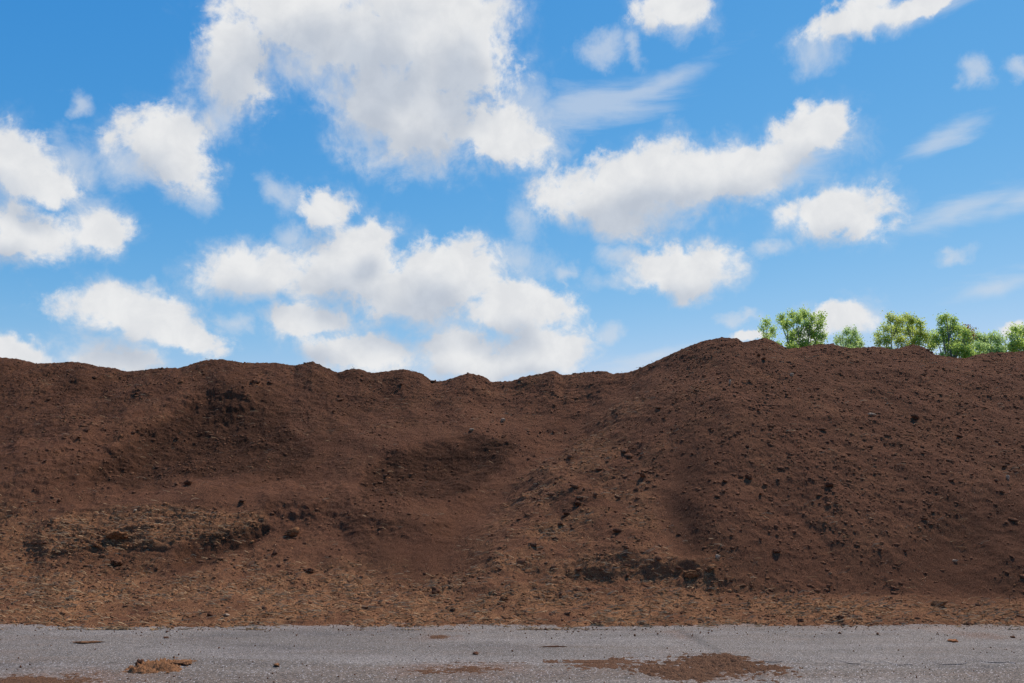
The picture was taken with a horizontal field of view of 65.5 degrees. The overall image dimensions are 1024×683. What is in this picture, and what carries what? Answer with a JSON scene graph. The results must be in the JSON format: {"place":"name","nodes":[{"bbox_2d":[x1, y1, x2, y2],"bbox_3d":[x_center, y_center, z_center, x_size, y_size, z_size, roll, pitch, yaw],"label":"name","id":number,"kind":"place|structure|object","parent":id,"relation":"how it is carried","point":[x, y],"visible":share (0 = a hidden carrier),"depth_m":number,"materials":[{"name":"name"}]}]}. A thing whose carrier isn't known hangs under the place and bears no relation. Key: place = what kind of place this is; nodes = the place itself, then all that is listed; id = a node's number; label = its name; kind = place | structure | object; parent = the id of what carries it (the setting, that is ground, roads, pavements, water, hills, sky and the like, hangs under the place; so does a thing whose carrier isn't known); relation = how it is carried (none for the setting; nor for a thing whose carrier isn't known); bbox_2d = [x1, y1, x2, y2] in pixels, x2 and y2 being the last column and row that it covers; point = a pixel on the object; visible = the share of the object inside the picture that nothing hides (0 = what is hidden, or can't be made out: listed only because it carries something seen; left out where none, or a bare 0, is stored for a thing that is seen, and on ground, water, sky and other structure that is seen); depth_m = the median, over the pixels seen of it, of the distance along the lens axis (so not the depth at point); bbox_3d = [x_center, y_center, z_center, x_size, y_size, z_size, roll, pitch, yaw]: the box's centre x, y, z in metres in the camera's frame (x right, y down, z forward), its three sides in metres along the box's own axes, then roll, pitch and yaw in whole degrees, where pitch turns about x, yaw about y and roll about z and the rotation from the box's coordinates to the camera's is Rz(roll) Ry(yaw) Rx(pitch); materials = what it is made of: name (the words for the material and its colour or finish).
{"place":"outdoors","nodes":[
{"label":"outdoors","id":0,"kind":"place"},
{"bbox_2d":[0,623,1023,665],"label":"road","id":1,"kind":"structure","parent":0,"point":[489,642],"depth_m":7.79,"materials":[{"name":"grey asphalt"}]},
{"bbox_2d":[73,641,102,643],"bbox_3d":[-4.157,2.954,7.820,0.329,0.030,0.080,2,-9,-14],"label":"peat strip","id":2,"kind":"object","parent":1,"relation":"on","point":[82,642],"visible":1,"depth_m":7.81,"materials":[{"name":"brown soil"}]},
{"bbox_2d":[122,656,195,673],"bbox_3d":[-3.058,2.824,6.941,0.502,0.145,0.636,0,-9,0],"label":"peat clump","id":3,"kind":"object","parent":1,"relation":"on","point":[141,666],"visible":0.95,"depth_m":6.80,"materials":[{"name":"brown soil"}]},
{"bbox_2d":[430,635,449,638],"bbox_3d":[-0.755,3.002,8.096,0.261,0.017,0.184,0,-9,0],"label":"soil spill","id":4,"kind":"object","parent":1,"relation":"on","point":[437,636],"visible":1,"depth_m":8.08,"materials":[{"name":"brown soil"}]},
{"bbox_2d":[0,621,1003,635],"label":"edge crumbs","id":5,"kind":"object","parent":1,"relation":"on","point":[545,628],"visible":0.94,"depth_m":8.54,"materials":[{"name":"brown soil"}]},
{"bbox_2d":[0,625,1020,682],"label":"road grit","id":6,"kind":"object","parent":1,"relation":"on","point":[513,655],"visible":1,"depth_m":7.27,"materials":[{"name":"gravel"}]},
{"bbox_2d":[0,657,1023,682],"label":"old pavement","id":7,"kind":"structure","parent":0,"point":[205,670],"depth_m":6.71,"materials":[{"name":"grey asphalt"}]},
{"bbox_2d":[0,672,101,682],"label":"soil spill","id":8,"kind":"object","parent":7,"relation":"on","point":[27,679],"visible":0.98,"depth_m":6.47,"materials":[{"name":"brown soil"}]},
{"bbox_2d":[406,662,526,674],"bbox_3d":[-0.438,2.808,6.814,1.139,0.025,0.490,0,-9,0],"label":"soil spill","id":9,"kind":"object","parent":7,"relation":"on","point":[470,669],"visible":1,"depth_m":6.80,"materials":[{"name":"brown soil"}]},
{"bbox_2d":[543,659,645,670],"bbox_3d":[0.734,2.828,6.954,0.913,0.023,0.408,0,-9,0],"label":"soil spill","id":10,"kind":"object","parent":7,"relation":"on","point":[601,664],"visible":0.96,"depth_m":7.04,"materials":[{"name":"brown soil"}]},
{"bbox_2d":[608,653,807,682],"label":"soil spill","id":11,"kind":"object","parent":7,"relation":"on","point":[705,666],"visible":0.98,"depth_m":6.83,"materials":[{"name":"brown soil"}]},
{"bbox_2d":[0,0,1023,381],"label":"sky","id":12,"kind":"structure","parent":0,"point":[495,190],"materials":[{"name":"blue"}]},
{"label":"ground","id":13,"kind":"structure","parent":0,"visible":0},
{"bbox_2d":[0,338,1023,627],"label":"soil heap","id":14,"kind":"object","parent":13,"relation":"on","point":[966,580],"visible":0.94,"depth_m":12.05,"materials":[{"name":"brown soil"}]},
{"bbox_2d":[90,540,101,546],"bbox_3d":[-5.801,2.843,11.135,0.197,0.121,0.130,0,-6,28],"label":"soil clod","id":15,"kind":"object","parent":14,"relation":"on","point":[95,543],"visible":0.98,"depth_m":11.10,"materials":[{"name":"brown soil"}]},
{"bbox_2d":[105,530,127,538],"bbox_3d":[-5.597,2.760,11.296,0.321,0.165,0.245,5,-14,-12],"label":"soil clod","id":16,"kind":"object","parent":14,"relation":"on","point":[114,534],"visible":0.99,"depth_m":11.24,"materials":[{"name":"brown soil"}]},
{"bbox_2d":[111,559,122,565],"bbox_3d":[-5.366,3.004,10.823,0.162,0.106,0.159,-5,-10,30],"label":"soil clod","id":17,"kind":"object","parent":14,"relation":"on","point":[115,562],"visible":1,"depth_m":10.78,"materials":[{"name":"brown soil"}]},
{"bbox_2d":[184,480,191,484],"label":"soil clod","id":18,"kind":"object","parent":14,"relation":"on","point":[187,482],"visible":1,"depth_m":12.83,"materials":[{"name":"brown soil"}]},
{"bbox_2d":[251,378,260,383],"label":"soil clod","id":19,"kind":"object","parent":14,"relation":"on","point":[256,381],"visible":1,"depth_m":16.74,"materials":[{"name":"brown soil"}]},
{"bbox_2d":[284,527,299,535],"bbox_3d":[-3.170,2.755,11.514,0.210,0.144,0.168,7,-11,-37],"label":"soil clod","id":20,"kind":"object","parent":14,"relation":"on","point":[294,531],"visible":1,"depth_m":11.47,"materials":[{"name":"brown soil"}]},
{"bbox_2d":[303,568,314,572],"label":"soil clod","id":21,"kind":"object","parent":14,"relation":"on","point":[309,570],"visible":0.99,"depth_m":10.53,"materials":[{"name":"brown soil"}]},
{"bbox_2d":[431,586,439,593],"bbox_3d":[-0.943,3.068,9.775,0.100,0.126,0.108,5,-10,-27],"label":"soil clod","id":22,"kind":"object","parent":14,"relation":"on","point":[435,589],"visible":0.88,"depth_m":9.76,"materials":[{"name":"brown soil"}]},
{"bbox_2d":[501,595,507,600],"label":"soil clod","id":23,"kind":"object","parent":14,"relation":"on","point":[504,597],"visible":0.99,"depth_m":9.30,"materials":[{"name":"brown soil"}]},
{"bbox_2d":[0,337,1023,628],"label":"soil crumbs","id":24,"kind":"object","parent":14,"relation":"on","point":[922,517],"visible":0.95,"depth_m":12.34,"materials":[{"name":"brown soil"}]},
{"bbox_2d":[0,340,1023,630],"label":"plant fibres","id":25,"kind":"object","parent":14,"relation":"on","point":[608,622],"visible":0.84,"depth_m":9.60,"materials":[{"name":"plant"}]},
{"bbox_2d":[516,559,525,563],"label":"soil clod","id":26,"kind":"object","parent":14,"relation":"on","point":[521,561],"visible":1,"depth_m":10.10,"materials":[{"name":"brown soil"}]},
{"bbox_2d":[574,500,581,505],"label":"soil clod","id":27,"kind":"object","parent":14,"relation":"on","point":[577,502],"visible":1,"depth_m":11.38,"materials":[{"name":"brown soil"}]},
{"bbox_2d":[591,619,600,624],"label":"soil clod","id":28,"kind":"object","parent":14,"relation":"on","point":[593,621],"visible":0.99,"depth_m":8.72,"materials":[{"name":"brown soil"}]},
{"bbox_2d":[683,570,697,577],"bbox_3d":[2.202,2.865,9.822,0.188,0.104,0.183,-9,-19,11],"label":"soil clod","id":29,"kind":"object","parent":14,"relation":"on","point":[691,573],"visible":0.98,"depth_m":9.76,"materials":[{"name":"brown soil"}]},
{"bbox_2d":[706,564,717,569],"bbox_3d":[2.464,2.785,9.836,0.093,0.066,0.137,7,-12,-39],"label":"soil clod","id":30,"kind":"object","parent":14,"relation":"on","point":[711,566],"visible":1,"depth_m":9.81,"materials":[{"name":"brown soil"}]},
{"bbox_2d":[745,474,751,479],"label":"soil clod","id":31,"kind":"object","parent":14,"relation":"on","point":[748,476],"visible":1,"depth_m":11.35,"materials":[{"name":"brown soil"}]},
{"bbox_2d":[825,481,833,486],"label":"soil clod","id":32,"kind":"object","parent":14,"relation":"on","point":[828,484],"visible":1,"depth_m":11.20,"materials":[{"name":"brown soil"}]},
{"bbox_2d":[911,413,918,419],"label":"soil clod","id":33,"kind":"object","parent":14,"relation":"on","point":[914,416],"visible":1,"depth_m":13.06,"materials":[{"name":"brown soil"}]},
{"bbox_2d":[931,600,947,606],"bbox_3d":[4.980,3.064,9.280,0.187,0.091,0.106,-3,-9,15],"label":"soil clod","id":34,"kind":"object","parent":14,"relation":"on","point":[935,602],"visible":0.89,"depth_m":9.26,"materials":[{"name":"brown soil"}]},
{"bbox_2d":[757,315,785,345],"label":"broadleaf tree","id":35,"kind":"object","parent":13,"relation":"on","point":[771,330],"visible":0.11,"depth_m":56.40,"materials":[{"name":"green plant"}]},
{"bbox_2d":[775,304,828,348],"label":"broadleaf tree","id":36,"kind":"object","parent":13,"relation":"on","point":[806,327],"visible":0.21,"depth_m":54.53,"materials":[{"name":"green plant"}]},
{"bbox_2d":[833,324,867,347],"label":"broadleaf tree","id":37,"kind":"object","parent":13,"relation":"on","point":[854,342],"visible":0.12,"depth_m":64.46,"materials":[{"name":"green plant"}]},
{"bbox_2d":[870,310,938,353],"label":"broadleaf tree","id":38,"kind":"object","parent":13,"relation":"on","point":[909,320],"visible":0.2,"depth_m":56.11,"materials":[{"name":"green plant"}]},
{"bbox_2d":[925,309,977,357],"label":"broadleaf tree","id":39,"kind":"object","parent":13,"relation":"on","point":[958,347],"visible":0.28,"depth_m":52.61,"materials":[{"name":"green plant"}]},
{"bbox_2d":[969,328,1008,354],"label":"broadleaf tree","id":40,"kind":"object","parent":13,"relation":"on","point":[986,344],"visible":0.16,"depth_m":58.15,"materials":[{"name":"green plant"}]},
{"bbox_2d":[1003,322,1023,351],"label":"broadleaf tree","id":41,"kind":"object","parent":13,"relation":"on","point":[1014,345],"visible":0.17,"depth_m":53.77,"materials":[{"name":"green plant"}]}
]}

